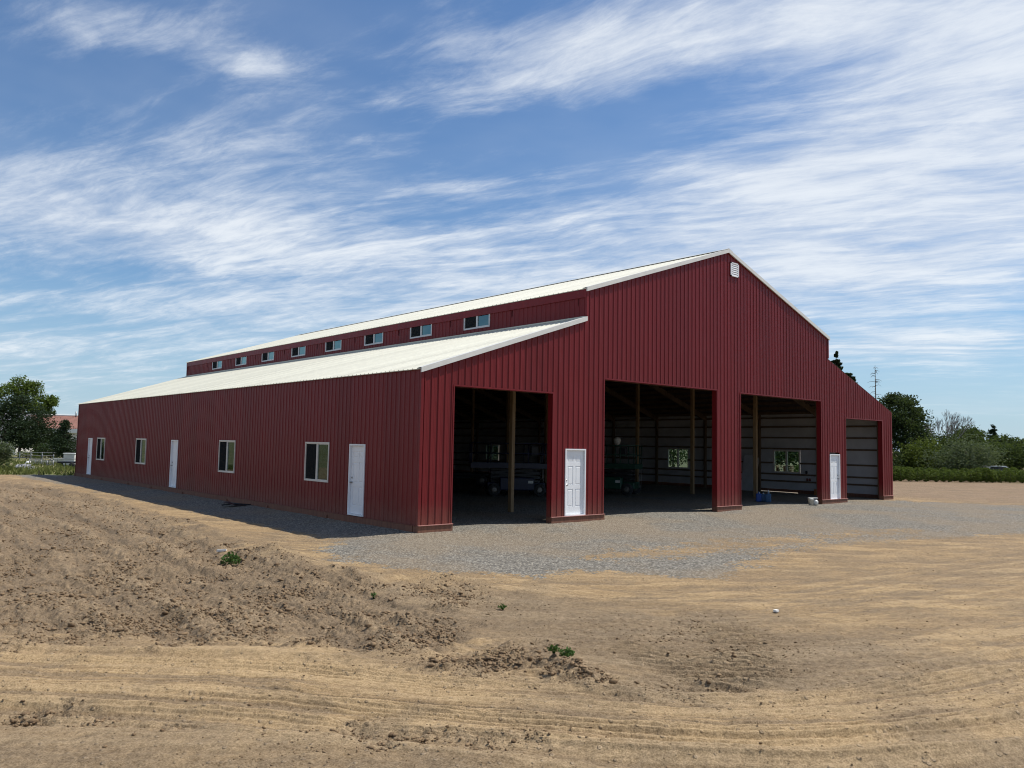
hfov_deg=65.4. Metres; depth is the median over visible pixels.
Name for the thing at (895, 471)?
nursery shrub
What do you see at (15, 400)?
tree
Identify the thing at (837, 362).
fir tree
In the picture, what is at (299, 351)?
window
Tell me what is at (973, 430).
domed tree
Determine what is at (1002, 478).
nursery shrub
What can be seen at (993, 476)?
nursery shrub
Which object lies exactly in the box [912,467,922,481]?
nursery shrub
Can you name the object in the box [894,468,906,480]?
nursery shrub
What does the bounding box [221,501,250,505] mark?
plastic sheet
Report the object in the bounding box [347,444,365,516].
door
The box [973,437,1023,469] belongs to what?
dark bush
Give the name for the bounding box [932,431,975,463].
red green bush
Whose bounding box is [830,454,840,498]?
door
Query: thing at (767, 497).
jerry can
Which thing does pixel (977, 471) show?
nursery shrub
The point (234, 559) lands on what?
weed
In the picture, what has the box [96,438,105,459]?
window
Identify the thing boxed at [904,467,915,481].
nursery shrub
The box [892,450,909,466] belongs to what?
green bush
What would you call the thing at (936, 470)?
nursery shrub
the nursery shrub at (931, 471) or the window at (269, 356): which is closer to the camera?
the window at (269, 356)
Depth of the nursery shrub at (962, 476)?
72.14 m
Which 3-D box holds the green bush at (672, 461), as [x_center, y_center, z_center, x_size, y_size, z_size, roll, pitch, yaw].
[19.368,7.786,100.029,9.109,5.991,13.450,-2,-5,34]
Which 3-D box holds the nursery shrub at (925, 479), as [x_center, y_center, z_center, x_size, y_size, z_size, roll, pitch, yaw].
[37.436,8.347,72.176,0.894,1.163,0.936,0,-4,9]
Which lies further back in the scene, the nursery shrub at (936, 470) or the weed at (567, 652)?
the nursery shrub at (936, 470)
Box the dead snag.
[870,367,882,398]
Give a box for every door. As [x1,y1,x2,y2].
[86,438,92,474]
[169,440,177,487]
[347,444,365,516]
[564,449,585,515]
[741,455,752,490]
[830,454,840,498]
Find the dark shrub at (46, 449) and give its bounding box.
[29,439,60,458]
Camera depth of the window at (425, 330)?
32.72 m
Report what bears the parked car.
on the ground at (752, 555)
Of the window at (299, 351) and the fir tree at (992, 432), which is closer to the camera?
the window at (299, 351)
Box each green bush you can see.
[669,449,687,466]
[775,451,798,471]
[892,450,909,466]
[897,433,959,469]
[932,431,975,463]
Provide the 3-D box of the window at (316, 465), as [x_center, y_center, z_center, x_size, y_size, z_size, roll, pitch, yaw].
[-6.232,2.484,25.475,0.062,1.250,1.600,5,-6,-41]
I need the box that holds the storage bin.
[63,453,75,466]
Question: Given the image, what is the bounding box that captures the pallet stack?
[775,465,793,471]
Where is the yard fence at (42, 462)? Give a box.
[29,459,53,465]
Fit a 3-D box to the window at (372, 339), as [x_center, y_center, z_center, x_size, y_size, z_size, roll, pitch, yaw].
[-6.145,-2.048,35.513,0.062,0.590,1.560,5,-6,-41]
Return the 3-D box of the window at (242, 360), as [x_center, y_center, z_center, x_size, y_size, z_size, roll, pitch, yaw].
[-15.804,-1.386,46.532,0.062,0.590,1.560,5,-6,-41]
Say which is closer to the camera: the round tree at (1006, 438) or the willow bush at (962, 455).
the willow bush at (962, 455)
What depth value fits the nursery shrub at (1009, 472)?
72.83 m
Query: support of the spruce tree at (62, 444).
on the ground at (752, 555)
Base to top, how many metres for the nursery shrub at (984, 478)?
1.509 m
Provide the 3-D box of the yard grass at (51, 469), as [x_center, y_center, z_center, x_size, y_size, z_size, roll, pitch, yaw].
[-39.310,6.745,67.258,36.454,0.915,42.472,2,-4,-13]
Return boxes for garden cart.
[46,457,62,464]
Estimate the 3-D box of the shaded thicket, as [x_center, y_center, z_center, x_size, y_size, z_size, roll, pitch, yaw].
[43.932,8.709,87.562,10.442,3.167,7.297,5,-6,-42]
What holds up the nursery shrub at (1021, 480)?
on the ground at (752, 555)
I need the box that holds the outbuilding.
[0,415,33,454]
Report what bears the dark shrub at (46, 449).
on the ground at (752, 555)
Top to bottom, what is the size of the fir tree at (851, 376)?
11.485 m
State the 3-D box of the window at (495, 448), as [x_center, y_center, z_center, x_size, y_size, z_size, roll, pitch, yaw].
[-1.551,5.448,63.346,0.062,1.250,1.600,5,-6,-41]
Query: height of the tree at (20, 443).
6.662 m
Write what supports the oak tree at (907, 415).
on the ground at (752, 555)
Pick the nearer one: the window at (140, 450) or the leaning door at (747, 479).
the window at (140, 450)
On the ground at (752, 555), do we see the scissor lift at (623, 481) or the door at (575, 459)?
the scissor lift at (623, 481)
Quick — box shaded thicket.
[893,449,920,466]
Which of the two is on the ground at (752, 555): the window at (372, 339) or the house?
the house
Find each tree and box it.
[0,374,60,413]
[0,393,61,457]
[0,405,43,450]
[13,417,58,451]
[46,419,76,457]
[831,351,842,369]
[846,373,857,382]
[877,392,939,460]
[923,410,973,440]
[941,424,989,445]
[986,424,998,464]
[992,433,1023,447]
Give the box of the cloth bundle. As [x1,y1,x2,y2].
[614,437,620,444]
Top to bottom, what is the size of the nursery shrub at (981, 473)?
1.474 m
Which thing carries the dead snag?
on the ground at (752, 555)
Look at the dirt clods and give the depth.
9.72 m
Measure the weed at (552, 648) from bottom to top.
0.128 m
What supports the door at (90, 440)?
in the barn
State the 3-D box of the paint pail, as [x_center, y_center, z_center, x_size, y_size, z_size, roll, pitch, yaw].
[12.882,5.075,34.328,0.242,0.280,0.242,5,-6,-41]
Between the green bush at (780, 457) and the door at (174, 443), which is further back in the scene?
the green bush at (780, 457)
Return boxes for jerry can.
[756,492,761,501]
[765,490,770,501]
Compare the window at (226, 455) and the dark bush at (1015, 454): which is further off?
the dark bush at (1015, 454)
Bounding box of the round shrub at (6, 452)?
[0,439,18,468]
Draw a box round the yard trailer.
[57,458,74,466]
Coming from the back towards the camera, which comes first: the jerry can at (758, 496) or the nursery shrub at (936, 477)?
the nursery shrub at (936, 477)
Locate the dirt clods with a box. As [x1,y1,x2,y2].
[0,488,1021,767]
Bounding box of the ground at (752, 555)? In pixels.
[0,449,1023,767]
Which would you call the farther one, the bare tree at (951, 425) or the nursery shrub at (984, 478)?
the bare tree at (951, 425)
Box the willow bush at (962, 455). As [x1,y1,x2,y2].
[912,430,1010,470]
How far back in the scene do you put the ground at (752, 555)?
9.60 m
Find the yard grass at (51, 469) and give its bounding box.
[0,458,74,474]
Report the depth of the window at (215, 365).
49.26 m
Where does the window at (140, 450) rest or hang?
in the barn
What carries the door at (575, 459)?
in the barn
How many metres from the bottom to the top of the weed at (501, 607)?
0.142 m
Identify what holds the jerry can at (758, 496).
on the ground at (752, 555)
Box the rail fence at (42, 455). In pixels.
[1,452,53,459]
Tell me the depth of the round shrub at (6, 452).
52.15 m
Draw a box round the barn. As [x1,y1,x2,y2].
[74,248,893,532]
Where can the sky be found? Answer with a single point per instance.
(182, 181)
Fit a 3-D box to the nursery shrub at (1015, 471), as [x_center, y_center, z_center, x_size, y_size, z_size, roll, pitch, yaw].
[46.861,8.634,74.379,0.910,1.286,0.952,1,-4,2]
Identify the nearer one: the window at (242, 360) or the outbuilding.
the window at (242, 360)
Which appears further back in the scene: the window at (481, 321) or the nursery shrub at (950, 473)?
the nursery shrub at (950, 473)
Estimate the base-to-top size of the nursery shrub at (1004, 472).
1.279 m
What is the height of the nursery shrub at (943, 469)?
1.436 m
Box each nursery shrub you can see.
[893,466,899,480]
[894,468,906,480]
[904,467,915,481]
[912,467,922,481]
[920,470,930,481]
[924,468,933,480]
[929,469,940,480]
[931,472,941,481]
[939,467,947,480]
[939,471,948,481]
[945,470,954,481]
[955,470,966,481]
[964,469,976,481]
[971,469,981,481]
[975,467,983,481]
[980,467,991,482]
[986,469,998,482]
[994,470,1005,482]
[1002,470,1009,481]
[1006,470,1015,482]
[1011,470,1019,481]
[1016,471,1023,482]
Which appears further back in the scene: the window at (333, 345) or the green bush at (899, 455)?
the green bush at (899, 455)
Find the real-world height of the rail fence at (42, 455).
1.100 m
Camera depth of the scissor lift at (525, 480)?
36.73 m
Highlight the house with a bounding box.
[26,411,77,451]
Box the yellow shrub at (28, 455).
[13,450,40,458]
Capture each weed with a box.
[220,551,240,564]
[498,604,506,609]
[547,645,559,652]
[558,647,574,657]
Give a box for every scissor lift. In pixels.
[468,442,546,496]
[604,445,642,495]
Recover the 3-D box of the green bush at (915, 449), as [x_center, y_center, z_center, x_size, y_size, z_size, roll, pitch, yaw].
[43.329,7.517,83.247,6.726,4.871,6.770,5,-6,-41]
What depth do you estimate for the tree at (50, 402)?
135.79 m
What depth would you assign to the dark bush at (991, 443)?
91.95 m
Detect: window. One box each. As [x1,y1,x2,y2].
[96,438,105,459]
[135,438,146,463]
[212,361,221,369]
[218,440,235,472]
[235,356,246,365]
[262,352,273,361]
[291,346,305,356]
[304,442,329,482]
[325,340,341,351]
[364,333,382,345]
[410,324,431,338]
[464,314,489,330]
[486,445,498,460]
[668,448,688,468]
[773,450,799,472]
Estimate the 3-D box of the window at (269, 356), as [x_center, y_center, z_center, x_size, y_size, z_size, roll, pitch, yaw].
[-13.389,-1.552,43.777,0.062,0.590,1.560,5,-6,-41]
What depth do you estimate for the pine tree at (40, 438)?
103.76 m
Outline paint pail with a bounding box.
[808,498,813,504]
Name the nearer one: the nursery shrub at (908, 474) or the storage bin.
the nursery shrub at (908, 474)
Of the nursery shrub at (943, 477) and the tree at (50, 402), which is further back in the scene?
the tree at (50, 402)
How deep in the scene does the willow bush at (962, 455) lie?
78.28 m
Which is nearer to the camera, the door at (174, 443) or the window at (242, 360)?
the door at (174, 443)
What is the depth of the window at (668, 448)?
49.71 m
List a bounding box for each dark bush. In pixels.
[969,434,1023,467]
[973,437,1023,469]
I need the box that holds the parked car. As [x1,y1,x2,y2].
[981,466,1016,479]
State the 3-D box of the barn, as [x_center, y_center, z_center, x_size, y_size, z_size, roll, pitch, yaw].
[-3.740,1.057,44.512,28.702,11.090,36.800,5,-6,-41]
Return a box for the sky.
[0,0,1023,450]

